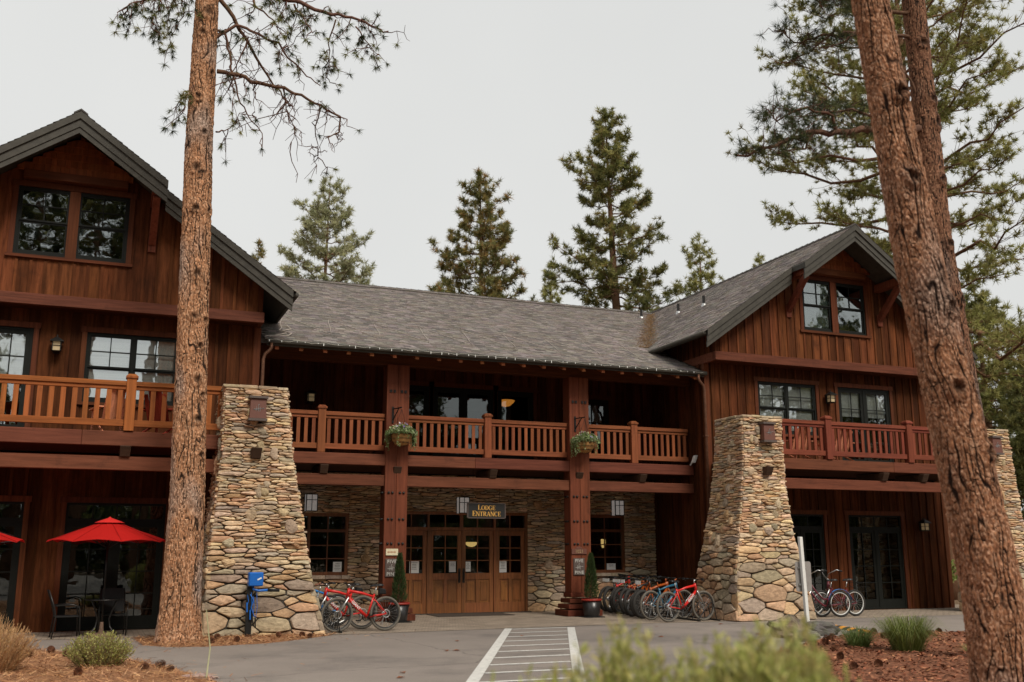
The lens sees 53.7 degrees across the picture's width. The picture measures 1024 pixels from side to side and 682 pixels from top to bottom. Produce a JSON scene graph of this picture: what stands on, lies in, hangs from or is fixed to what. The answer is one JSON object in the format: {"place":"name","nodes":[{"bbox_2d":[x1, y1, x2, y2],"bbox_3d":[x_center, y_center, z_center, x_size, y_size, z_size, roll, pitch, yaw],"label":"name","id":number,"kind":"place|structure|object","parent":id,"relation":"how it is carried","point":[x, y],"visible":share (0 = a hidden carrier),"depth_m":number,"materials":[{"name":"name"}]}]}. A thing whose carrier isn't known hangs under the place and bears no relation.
{"place":"outdoors","nodes":[
{"label":"outdoors","id":0,"kind":"place"},
{"bbox_2d":[4,604,962,640],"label":"paving","id":1,"kind":"structure","parent":0,"point":[421,623],"depth_m":25.30,"materials":[{"name":"grey concrete"}]},
{"bbox_2d":[0,533,24,542],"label":"patio umbrella","id":2,"kind":"object","parent":1,"relation":"on","point":[4,537],"visible":1,"depth_m":20.20,"materials":[{"name":"fabric"}]},
{"bbox_2d":[47,589,80,638],"bbox_3d":[-9.165,5.568,20.660,0.657,0.956,0.588,6,-13,-27],"label":"patio chair","id":3,"kind":"object","parent":1,"relation":"on","point":[53,605],"visible":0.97,"depth_m":20.53,"materials":[{"name":"metal"}]},
{"bbox_2d":[85,598,123,637],"bbox_3d":[-8.473,5.736,20.959,0.756,0.759,0.756,5,-13,-21],"label":"patio table","id":4,"kind":"object","parent":1,"relation":"on","point":[105,599],"visible":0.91,"depth_m":20.80,"materials":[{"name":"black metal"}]},
{"bbox_2d":[46,517,165,637],"bbox_3d":[-8.478,4.901,21.090,2.352,2.433,2.352,5,-13,-21],"label":"patio umbrella","id":5,"kind":"object","parent":1,"relation":"on","point":[110,529],"visible":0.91,"depth_m":20.83,"materials":[{"name":"fabric"}]},
{"bbox_2d":[96,588,128,635],"bbox_3d":[-8.437,5.714,21.358,0.588,0.956,0.657,5,-13,-24],"label":"patio chair","id":6,"kind":"object","parent":1,"relation":"on","point":[120,605],"visible":0.91,"depth_m":21.57,"materials":[{"name":"metal"}]},
{"bbox_2d":[315,583,343,626],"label":"bicycle","id":7,"kind":"object","parent":1,"relation":"on","point":[333,596],"visible":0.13,"depth_m":23.36,"materials":[{"name":"metal"}]},
{"bbox_2d":[319,608,341,632],"bbox_3d":[-4.212,6.172,22.380,0.600,0.459,1.701,4,-13,-20],"label":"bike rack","id":8,"kind":"object","parent":1,"relation":"on","point":[330,612],"visible":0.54,"depth_m":22.14,"materials":[{"name":"metal"}]},
{"bbox_2d":[316,582,349,625],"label":"bicycle","id":9,"kind":"object","parent":1,"relation":"on","point":[340,596],"visible":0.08,"depth_m":23.92,"materials":[{"name":"metal"}]},
{"bbox_2d":[317,582,376,628],"bbox_3d":[-3.877,5.930,22.648,1.857,1.048,0.727,7,-14,-29],"label":"bicycle","id":10,"kind":"object","parent":1,"relation":"on","point":[323,601],"visible":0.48,"depth_m":22.73,"materials":[{"name":"metal"}]},
{"bbox_2d":[321,582,400,632],"bbox_3d":[-3.298,5.830,22.182,1.857,1.048,0.727,6,-14,-28],"label":"bicycle","id":11,"kind":"object","parent":1,"relation":"on","point":[363,613],"visible":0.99,"depth_m":22.20,"materials":[{"name":"metal"}]},
{"bbox_2d":[385,552,411,622],"bbox_3d":[-2.825,6.156,25.357,0.560,1.722,0.560,5,-13,-21],"label":"potted conifer","id":12,"kind":"object","parent":1,"relation":"on","point":[399,578],"visible":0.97,"depth_m":25.25,"materials":[{"name":"green plant"}]},
{"bbox_2d":[427,612,513,616],"bbox_3d":[-1.150,7.606,28.105,2.200,0.015,1.150,5,-13,-21],"label":"doormat","id":13,"kind":"object","parent":1,"relation":"on","point":[468,614],"visible":1,"depth_m":28.05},
{"bbox_2d":[0,108,1023,635],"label":"lodge","id":14,"kind":"structure","parent":1,"relation":"on","point":[90,224],"depth_m":28.00,"materials":[{"name":"brown wood"}]},
{"bbox_2d":[0,495,31,632],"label":"patio door","id":15,"kind":"structure","parent":14,"relation":"in","point":[14,510],"depth_m":22.14,"materials":[{"name":"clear glass"}]},
{"bbox_2d":[0,320,40,426],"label":"balcony door","id":16,"kind":"structure","parent":14,"relation":"in","point":[18,339],"depth_m":22.99,"materials":[{"name":"black glass"}]},
{"bbox_2d":[50,335,63,353],"bbox_3d":[-10.405,0.058,23.123,0.280,0.409,0.311,5,-13,-21],"label":"wall lantern","id":17,"kind":"object","parent":14,"relation":"attached to","point":[57,342],"depth_m":23.03,"materials":[{"name":"metal"}]},
{"bbox_2d":[4,178,137,267],"bbox_3d":[-10.162,-2.705,23.423,2.690,1.820,0.176,5,-13,-21],"label":"window","id":18,"kind":"structure","parent":14,"relation":"in","point":[75,194],"depth_m":23.38,"materials":[{"name":"clear glass"}]},
{"bbox_2d":[89,389,125,430],"bbox_3d":[-8.662,1.525,21.928,0.760,1.000,0.920,9,-15,-35],"label":"adirondack chair","id":19,"kind":"object","parent":14,"relation":"on","point":[114,398],"visible":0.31,"depth_m":21.72,"materials":[{"name":"brown wood"}]},
{"bbox_2d":[50,496,168,630],"bbox_3d":[-9.024,5.013,22.859,2.400,2.920,0.118,5,-13,-21],"label":"patio door","id":20,"kind":"structure","parent":14,"relation":"in","point":[137,568],"depth_m":22.85,"materials":[{"name":"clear glass"}]},
{"bbox_2d":[76,326,176,407],"bbox_3d":[-8.949,0.647,23.820,2.360,1.840,0.176,5,-13,-21],"label":"window","id":21,"kind":"structure","parent":14,"relation":"in","point":[106,353],"depth_m":23.86,"materials":[{"name":"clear glass"}]},
{"bbox_2d":[142,391,172,433],"bbox_3d":[-7.709,1.599,22.287,0.760,1.000,0.920,-1,-12,7],"label":"adirondack chair","id":22,"kind":"object","parent":14,"relation":"on","point":[158,406],"visible":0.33,"depth_m":22.03,"materials":[{"name":"red wood"}]},
{"bbox_2d":[247,395,268,421],"bbox_3d":[-5.539,1.480,22.030,0.400,0.540,0.285,5,-13,-21],"label":"pillar lamp","id":23,"kind":"object","parent":14,"relation":"attached to","point":[257,407],"visible":1,"depth_m":21.93,"materials":[{"name":"brown metal"}]},
{"bbox_2d":[304,494,317,511],"bbox_3d":[-5.504,4.428,27.693,0.324,0.474,0.292,5,-13,-21],"label":"wall lantern","id":24,"kind":"object","parent":14,"relation":"attached to","point":[311,502],"visible":1,"depth_m":27.58,"materials":[{"name":"glass"}]},
{"bbox_2d":[305,388,316,403],"bbox_3d":[-5.613,1.520,28.244,0.280,0.409,0.311,5,-13,-21],"label":"wall lantern","id":25,"kind":"object","parent":14,"relation":"attached to","point":[311,394],"depth_m":28.15,"materials":[{"name":"metal"}]},
{"bbox_2d":[301,513,348,574],"bbox_3d":[-5.378,5.564,27.726,1.770,1.680,0.130,5,-13,-21],"label":"lobby window","id":26,"kind":"structure","parent":14,"relation":"in","point":[327,534],"depth_m":27.84,"materials":[{"name":"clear glass"}]},
{"bbox_2d":[385,559,396,576],"bbox_3d":[-3.085,5.813,25.921,0.340,0.460,0.035,5,-13,-21],"label":"post sign","id":27,"kind":"object","parent":14,"relation":"attached to","point":[390,567],"visible":0.81,"depth_m":25.89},
{"bbox_2d":[384,407,417,450],"bbox_3d":[-2.877,2.269,26.392,0.909,1.190,0.899,5,-13,-21],"label":"hanging basket","id":28,"kind":"object","parent":14,"relation":"attached to","point":[401,437],"visible":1,"depth_m":26.21,"materials":[{"name":"metal"}]},
{"bbox_2d":[409,561,418,572],"bbox_3d":[-2.767,6.389,28.602,0.280,0.340,0.004,5,-13,-21],"label":"paper notice","id":29,"kind":"object","parent":14,"relation":"attached to","point":[414,566],"visible":1,"depth_m":28.60,"materials":[{"name":"white paper"}]},
{"bbox_2d":[405,530,426,613],"bbox_3d":[-2.866,6.514,28.527,0.930,2.315,0.050,5,-13,-21],"label":"door","id":30,"kind":"structure","parent":14,"relation":"in","point":[416,540],"depth_m":28.59,"materials":[{"name":"brown wood"}]},
{"bbox_2d":[408,381,433,455],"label":"upper window","id":31,"kind":"structure","parent":14,"relation":"in","point":[420,394],"depth_m":29.59,"materials":[{"name":"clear glass"}]},
{"bbox_2d":[428,530,461,613],"bbox_3d":[-1.904,6.584,28.867,0.975,2.315,0.125,5,-13,-21],"label":"door","id":32,"kind":"structure","parent":14,"relation":"in","point":[444,545],"depth_m":28.89,"materials":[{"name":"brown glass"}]},
{"bbox_2d":[456,497,469,513],"bbox_3d":[-1.423,4.762,29.304,0.324,0.474,0.292,5,-13,-21],"label":"stained glass lamp","id":33,"kind":"object","parent":14,"relation":"attached to","point":[461,504],"visible":0.91,"depth_m":29.19,"materials":[{"name":"glass"}]},
{"bbox_2d":[429,382,497,457],"bbox_3d":[-1.446,2.456,29.978,2.180,2.380,0.118,5,-13,-21],"label":"upper window","id":34,"kind":"structure","parent":14,"relation":"in","point":[455,400],"depth_m":30.03,"materials":[{"name":"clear glass"}]},
{"bbox_2d":[280,316,657,358],"bbox_3d":[-0.992,-0.075,29.383,11.677,0.975,2.268,5,-13,-21],"label":"heat cable","id":35,"kind":"object","parent":14,"relation":"attached to","point":[486,338],"visible":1,"depth_m":29.42,"materials":[{"name":"grey metal"}]},
{"bbox_2d":[461,531,492,612],"bbox_3d":[-0.990,6.659,29.228,0.975,2.315,0.125,5,-13,-21],"label":"door","id":36,"kind":"structure","parent":14,"relation":"in","point":[476,546],"depth_m":29.25,"materials":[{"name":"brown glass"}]},
{"bbox_2d":[269,339,702,372],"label":"string lights","id":37,"kind":"object","parent":14,"relation":"attached to","point":[470,354],"visible":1,"depth_m":26.95,"materials":[{"name":"glass"}]},
{"bbox_2d":[467,471,505,518],"bbox_3d":[-0.704,4.208,27.788,1.120,1.315,0.063,5,-13,-21],"label":"hanging sign","id":38,"kind":"object","parent":14,"relation":"hanging from","point":[488,510],"visible":0.98,"depth_m":27.69,"materials":[{"name":"wood"}]},
{"bbox_2d":[496,531,524,611],"bbox_3d":[-0.060,6.743,29.634,0.920,2.315,0.050,5,-13,-21],"label":"door","id":39,"kind":"structure","parent":14,"relation":"in","point":[510,545],"depth_m":29.64,"materials":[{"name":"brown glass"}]},
{"bbox_2d":[493,386,537,459],"bbox_3d":[0.093,2.582,30.585,1.460,2.380,0.118,5,-13,-21],"label":"upper window","id":40,"kind":"structure","parent":14,"relation":"in","point":[513,403],"depth_m":30.69,"materials":[{"name":"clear glass"}]},
{"bbox_2d":[573,558,584,574],"bbox_3d":[1.850,6.217,27.869,0.340,0.460,0.035,5,-13,-21],"label":"post sign","id":41,"kind":"object","parent":14,"relation":"attached to","point":[578,566],"visible":1,"depth_m":27.86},
{"bbox_2d":[571,547,586,553],"bbox_3d":[1.857,5.790,27.966,0.460,0.205,0.033,5,-13,-21],"label":"house number","id":42,"kind":"object","parent":14,"relation":"attached to","point":[578,550],"visible":1,"depth_m":27.95,"materials":[{"name":"brown wood"}]},
{"bbox_2d":[570,416,600,457],"bbox_3d":[2.042,2.673,28.339,0.899,1.192,0.877,5,-13,-21],"label":"hanging basket","id":43,"kind":"object","parent":14,"relation":"attached to","point":[585,442],"visible":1,"depth_m":28.14,"materials":[{"name":"metal"}]},
{"bbox_2d":[588,395,612,462],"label":"balcony door","id":44,"kind":"structure","parent":14,"relation":"in","point":[599,407],"depth_m":31.72,"materials":[{"name":"black glass"}]},
{"bbox_2d":[590,515,624,572],"bbox_3d":[2.672,6.193,30.910,1.670,1.740,0.130,5,-13,-21],"label":"lobby window","id":45,"kind":"structure","parent":14,"relation":"in","point":[607,531],"depth_m":31.01,"materials":[{"name":"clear glass"}]},
{"bbox_2d":[611,500,624,515],"bbox_3d":[3.251,5.144,31.149,0.324,0.474,0.292,5,-13,-21],"label":"stained glass lamp","id":46,"kind":"object","parent":14,"relation":"attached to","point":[617,508],"visible":1,"depth_m":31.04,"materials":[{"name":"glass"}]},
{"bbox_2d":[634,311,663,347],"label":"needle litter","id":47,"kind":"object","parent":14,"relation":"on","point":[650,328],"visible":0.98,"depth_m":35.52,"materials":[{"name":"brown plant"}]},
{"bbox_2d":[758,422,776,442],"bbox_3d":[6.787,2.434,26.907,0.400,0.530,0.285,5,-13,-21],"label":"pillar lamp","id":48,"kind":"object","parent":14,"relation":"attached to","point":[767,432],"visible":1,"depth_m":26.81,"materials":[{"name":"brown metal"}]},
{"bbox_2d":[752,376,820,437],"bbox_3d":[8.335,2.026,30.650,2.430,1.770,0.176,5,-13,-21],"label":"window","id":49,"kind":"structure","parent":14,"relation":"in","point":[770,398],"depth_m":30.75,"materials":[{"name":"black glass"}]},
{"bbox_2d":[786,427,812,458],"bbox_3d":[7.977,2.885,28.495,0.760,1.000,0.920,5,-13,-21],"label":"adirondack chair","id":50,"kind":"object","parent":14,"relation":"on","point":[799,439],"visible":0.38,"depth_m":28.27,"materials":[{"name":"brown wood"}]},
{"bbox_2d":[790,509,832,610],"bbox_3d":[8.575,6.452,29.806,1.910,2.920,0.118,5,-13,-21],"label":"patio door","id":51,"kind":"structure","parent":14,"relation":"in","point":[811,525],"depth_m":30.05,"materials":[{"name":"black glass"}]},
{"bbox_2d":[824,390,837,403],"bbox_3d":[9.796,1.710,31.098,0.280,0.409,0.311,5,-13,-21],"label":"wall lantern","id":52,"kind":"object","parent":14,"relation":"attached to","point":[830,397],"depth_m":31.02,"materials":[{"name":"metal"}]},
{"bbox_2d":[798,275,871,338],"bbox_3d":[9.964,-1.059,31.368,2.690,1.820,0.176,5,-13,-21],"label":"window","id":53,"kind":"structure","parent":14,"relation":"in","point":[816,316],"depth_m":31.30,"materials":[{"name":"clear glass"}]},
{"bbox_2d":[817,429,853,460],"bbox_3d":[9.322,2.995,29.026,0.760,1.000,0.920,5,-13,-21],"label":"adirondack chair","id":54,"kind":"object","parent":14,"relation":"on","point":[842,446],"visible":0.41,"depth_m":28.81,"materials":[{"name":"brown wood"}]},
{"bbox_2d":[833,382,897,462],"bbox_3d":[11.044,2.681,31.641,2.320,2.650,0.152,5,-13,-21],"label":"balcony door","id":55,"kind":"structure","parent":14,"relation":"in","point":[863,401],"depth_m":31.78,"materials":[{"name":"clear glass"}]},
{"bbox_2d":[843,510,910,609],"bbox_3d":[11.121,6.660,30.811,2.320,2.920,0.118,5,-13,-21],"label":"patio door","id":56,"kind":"structure","parent":14,"relation":"in","point":[875,540],"depth_m":30.84,"materials":[{"name":"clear glass"}]},
{"bbox_2d":[919,518,930,530],"bbox_3d":[12.853,5.717,31.509,0.280,0.409,0.311,5,-13,-21],"label":"wall lantern","id":57,"kind":"object","parent":14,"relation":"attached to","point":[924,524],"depth_m":31.44,"materials":[{"name":"metal"}]},
{"bbox_2d":[988,436,1004,454],"bbox_3d":[14.243,3.088,29.842,0.400,0.540,0.285,5,-13,-21],"label":"pillar lamp","id":58,"kind":"object","parent":14,"relation":"attached to","point":[995,441],"visible":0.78,"depth_m":29.74,"materials":[{"name":"brown metal"}]},
{"bbox_2d":[578,552,604,617],"bbox_3d":[2.131,6.546,27.251,0.560,1.727,0.560,5,-13,-21],"label":"potted conifer","id":59,"kind":"object","parent":1,"relation":"on","point":[591,607],"visible":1,"depth_m":27.11,"materials":[{"name":"green plant"}]},
{"bbox_2d":[598,573,635,611],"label":"bicycle","id":60,"kind":"object","parent":1,"relation":"on","point":[600,596],"visible":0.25,"depth_m":29.66,"materials":[{"name":"metal"}]},
{"bbox_2d":[602,575,635,612],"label":"bicycle","id":61,"kind":"object","parent":1,"relation":"on","point":[607,609],"visible":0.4,"depth_m":29.12,"materials":[{"name":"black rubber"}]},
{"bbox_2d":[609,575,645,613],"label":"bicycle","id":62,"kind":"object","parent":1,"relation":"on","point":[612,593],"visible":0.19,"depth_m":28.67,"materials":[{"name":"rubber"}]},
{"bbox_2d":[612,575,656,613],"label":"bicycle","id":63,"kind":"object","parent":1,"relation":"on","point":[616,592],"visible":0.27,"depth_m":28.32,"materials":[{"name":"black rubber"}]},
{"bbox_2d":[618,575,661,614],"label":"bicycle","id":64,"kind":"object","parent":1,"relation":"on","point":[623,591],"visible":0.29,"depth_m":27.87,"materials":[{"name":"metal"}]},
{"bbox_2d":[623,576,662,616],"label":"bicycle","id":65,"kind":"object","parent":1,"relation":"on","point":[625,598],"visible":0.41,"depth_m":27.48,"materials":[{"name":"black rubber"}]},
{"bbox_2d":[632,576,681,618],"bbox_3d":[3.876,6.797,26.813,1.857,1.048,0.727,9,-13,-36],"label":"bicycle","id":66,"kind":"object","parent":1,"relation":"on","point":[636,612],"visible":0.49,"depth_m":26.58,"materials":[{"name":"metal"}]},
{"bbox_2d":[630,576,684,616],"bbox_3d":[3.916,6.869,27.149,1.857,1.048,0.727,7,-9,-30],"label":"bicycle","id":67,"kind":"object","parent":1,"relation":"on","point":[631,600],"visible":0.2,"depth_m":26.87,"materials":[{"name":"metal"}]},
{"bbox_2d":[640,577,692,619],"bbox_3d":[4.021,6.662,26.177,1.857,1.048,0.727,8,-14,-33],"label":"bicycle","id":68,"kind":"object","parent":1,"relation":"on","point":[651,605],"visible":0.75,"depth_m":26.01,"materials":[{"name":"blue metal"}]},
{"bbox_2d":[629,598,720,620],"bbox_3d":[4.214,7.240,27.499,0.600,0.459,4.607,4,-13,-18],"label":"bike rack","id":69,"kind":"object","parent":1,"relation":"on","point":[687,618],"visible":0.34,"depth_m":26.09,"materials":[{"name":"metal"}]},
{"bbox_2d":[656,578,714,621],"bbox_3d":[4.360,6.492,25.373,1.857,1.048,0.727,7,-14,-29],"label":"bicycle","id":70,"kind":"object","parent":1,"relation":"on","point":[678,601],"visible":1,"depth_m":25.32,"materials":[{"name":"metal"}]},
{"bbox_2d":[810,570,852,616],"bbox_3d":[8.212,6.698,26.844,1.836,1.241,0.638,3,-12,-16],"label":"bicycle","id":71,"kind":"object","parent":1,"relation":"on","point":[833,593],"visible":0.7,"depth_m":26.88,"materials":[{"name":"metal"}]},
{"bbox_2d":[812,569,869,616],"bbox_3d":[8.783,6.786,27.263,1.822,1.241,0.638,5,-13,-23],"label":"bicycle","id":72,"kind":"object","parent":1,"relation":"on","point":[853,601],"visible":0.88,"depth_m":27.30,"materials":[{"name":"metal"}]},
{"bbox_2d":[22,615,964,681],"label":"road","id":73,"kind":"structure","parent":0,"point":[424,656],"depth_m":17.47,"materials":[{"name":"grey asphalt"}]},
{"bbox_2d":[0,643,318,681],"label":"planting bed","id":74,"kind":"object","parent":73,"relation":"on","point":[55,678],"visible":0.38,"depth_m":13.52,"materials":[{"name":"brown plant"}]},
{"bbox_2d":[0,613,40,671],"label":"bare shrub","id":75,"kind":"object","parent":74,"relation":"on","point":[11,652],"visible":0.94,"depth_m":13.86,"materials":[{"name":"beige plant"}]},
{"bbox_2d":[61,629,135,666],"bbox_3d":[-5.924,4.433,14.480,1.006,0.609,0.971,5,-13,-21],"label":"rounded shrub","id":76,"kind":"object","parent":74,"relation":"on","point":[109,652],"visible":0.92,"depth_m":14.36,"materials":[{"name":"green plant"}]},
{"bbox_2d":[183,673,218,679],"bbox_3d":[-4.285,4.561,13.712,0.607,0.112,0.304,5,-13,-21],"label":"flat stone","id":77,"kind":"object","parent":74,"relation":"on","point":[203,675],"visible":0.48,"depth_m":13.66,"materials":[{"name":"beige stone"}]},
{"bbox_2d":[67,631,404,651],"bbox_3d":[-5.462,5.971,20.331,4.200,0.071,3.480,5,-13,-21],"label":"planting bed","id":78,"kind":"object","parent":73,"relation":"on","point":[244,640],"visible":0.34,"depth_m":19.50,"materials":[{"name":"brown plant"}]},
{"bbox_2d":[108,0,407,642],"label":"pine tree","id":79,"kind":"object","parent":78,"relation":"on","point":[179,617],"visible":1,"depth_m":21.03,"materials":[{"name":"green plant"}]},
{"bbox_2d":[244,572,279,636],"bbox_3d":[-5.161,5.413,20.764,0.712,1.300,0.274,5,-13,-21],"label":"bike repair stand","id":80,"kind":"object","parent":78,"relation":"on","point":[254,579],"visible":0.86,"depth_m":20.68,"materials":[{"name":"blue metal"}]},
{"bbox_2d":[466,627,585,681],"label":"crosswalk markings","id":81,"kind":"object","parent":73,"relation":"on","point":[476,675],"visible":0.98,"depth_m":16.84,"materials":[{"name":"paint"}]},
{"bbox_2d":[770,614,803,637],"bbox_3d":[5.660,5.808,20.569,0.757,0.494,0.698,5,-13,-21],"label":"boulder","id":82,"kind":"object","parent":73,"relation":"on","point":[798,622],"visible":0.36,"depth_m":20.40,"materials":[{"name":"beige stone"}]},
{"bbox_2d":[795,537,811,621],"bbox_3d":[6.409,5.305,22.080,0.420,2.020,0.120,5,-13,-21],"label":"sign post","id":83,"kind":"object","parent":73,"relation":"on","point":[803,576],"visible":0.85,"depth_m":22.11,"materials":[{"name":"white metal"}]},
{"bbox_2d":[807,621,839,635],"bbox_3d":[6.432,6.005,21.094,0.696,0.323,0.748,-8,-14,32],"label":"boulder","id":84,"kind":"object","parent":73,"relation":"on","point":[822,628],"visible":0.58,"depth_m":20.93,"materials":[{"name":"grey stone"}]},
{"bbox_2d":[779,629,968,681],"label":"planting bed","id":85,"kind":"object","parent":73,"relation":"on","point":[896,663],"visible":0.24,"depth_m":14.91,"materials":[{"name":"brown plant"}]},
{"bbox_2d":[490,663,577,681],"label":"rabbitbrush","id":86,"kind":"object","parent":85,"relation":"on","point":[543,677],"visible":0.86,"depth_m":4.02,"materials":[{"name":"green plant"}]},
{"bbox_2d":[537,614,700,681],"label":"rabbitbrush","id":87,"kind":"object","parent":85,"relation":"on","point":[618,670],"visible":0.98,"depth_m":3.92,"materials":[{"name":"green plant"}]},
{"bbox_2d":[653,629,798,681],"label":"rabbitbrush","id":88,"kind":"object","parent":85,"relation":"on","point":[701,673],"visible":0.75,"depth_m":3.73,"materials":[{"name":"green plant"}]},
{"bbox_2d":[710,616,848,681],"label":"rabbitbrush","id":89,"kind":"object","parent":85,"relation":"on","point":[790,640],"visible":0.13,"depth_m":4.25,"materials":[{"name":"green plant"}]},
{"bbox_2d":[715,611,859,681],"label":"rabbitbrush","id":90,"kind":"object","parent":85,"relation":"on","point":[809,673],"visible":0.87,"depth_m":3.63,"materials":[{"name":"green plant"}]},
{"bbox_2d":[828,626,882,646],"bbox_3d":[5.885,5.048,17.193,1.156,0.445,1.149,5,-13,-21],"label":"grass clump","id":91,"kind":"object","parent":85,"relation":"on","point":[854,639],"visible":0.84,"depth_m":17.06,"materials":[{"name":"green plant"}]},
{"bbox_2d":[731,0,984,423],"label":"pine tree","id":92,"kind":"object","parent":85,"relation":"on","point":[924,97],"visible":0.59,"depth_m":16.28,"materials":[{"name":"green plant"}]},
{"bbox_2d":[865,614,951,651],"bbox_3d":[6.500,4.816,16.686,1.700,0.689,1.693,5,-13,-21],"label":"grass clump","id":93,"kind":"object","parent":85,"relation":"on","point":[905,636],"visible":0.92,"depth_m":16.44,"materials":[{"name":"green plant"}]},
{"bbox_2d":[851,0,1023,681],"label":"pine tree","id":94,"kind":"object","parent":85,"relation":"on","point":[985,556],"visible":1,"depth_m":9.74,"materials":[{"name":"brown plant"}]},
{"bbox_2d":[0,0,1023,510],"label":"sky","id":95,"kind":"structure","parent":0,"point":[506,88],"materials":[{"name":"white"}]},
{"label":"ground","id":96,"kind":"structure","parent":0,"visible":0},
{"bbox_2d":[251,238,265,264],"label":"pine tree","id":97,"kind":"object","parent":96,"relation":"on","point":[259,251],"visible":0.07,"depth_m":52.77,"materials":[{"name":"green plant"}]},
{"bbox_2d":[277,175,377,284],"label":"pine tree","id":98,"kind":"object","parent":96,"relation":"on","point":[336,220],"visible":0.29,"depth_m":59.74,"materials":[{"name":"green plant"}]},
{"bbox_2d":[426,166,552,302],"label":"pine tree","id":99,"kind":"object","parent":96,"relation":"on","point":[489,285],"visible":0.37,"depth_m":52.52,"materials":[{"name":"green plant"}]},
{"bbox_2d":[538,261,564,303],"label":"pine tree","id":100,"kind":"object","parent":96,"relation":"on","point":[545,290],"visible":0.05,"depth_m":63.10,"materials":[{"name":"green plant"}]},
{"bbox_2d":[542,106,689,312],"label":"pine tree","id":101,"kind":"object","parent":96,"relation":"on","point":[612,270],"visible":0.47,"depth_m":51.14,"materials":[{"name":"green plant"}]},
{"bbox_2d":[673,231,724,300],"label":"pine tree","id":102,"kind":"object","parent":96,"relation":"on","point":[694,279],"visible":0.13,"depth_m":62.75,"materials":[{"name":"green plant"}]},
{"bbox_2d":[752,251,765,267],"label":"pine tree","id":103,"kind":"object","parent":96,"relation":"on","point":[759,259],"visible":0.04,"depth_m":64.74,"materials":[{"name":"green plant"}]},
{"bbox_2d":[725,0,1023,599],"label":"pine tree","id":104,"kind":"object","parent":96,"relation":"on","point":[969,40],"visible":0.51,"depth_m":39.54,"materials":[{"name":"green plant"}]},
{"bbox_2d":[962,275,1023,516],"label":"pine tree","id":105,"kind":"object","parent":96,"relation":"on","point":[988,404],"visible":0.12,"depth_m":54.71,"materials":[{"name":"green plant"}]},
{"bbox_2d":[990,324,1023,519],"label":"pine tree","id":106,"kind":"object","parent":96,"relation":"on","point":[1016,414],"visible":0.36,"depth_m":46.42,"materials":[{"name":"green plant"}]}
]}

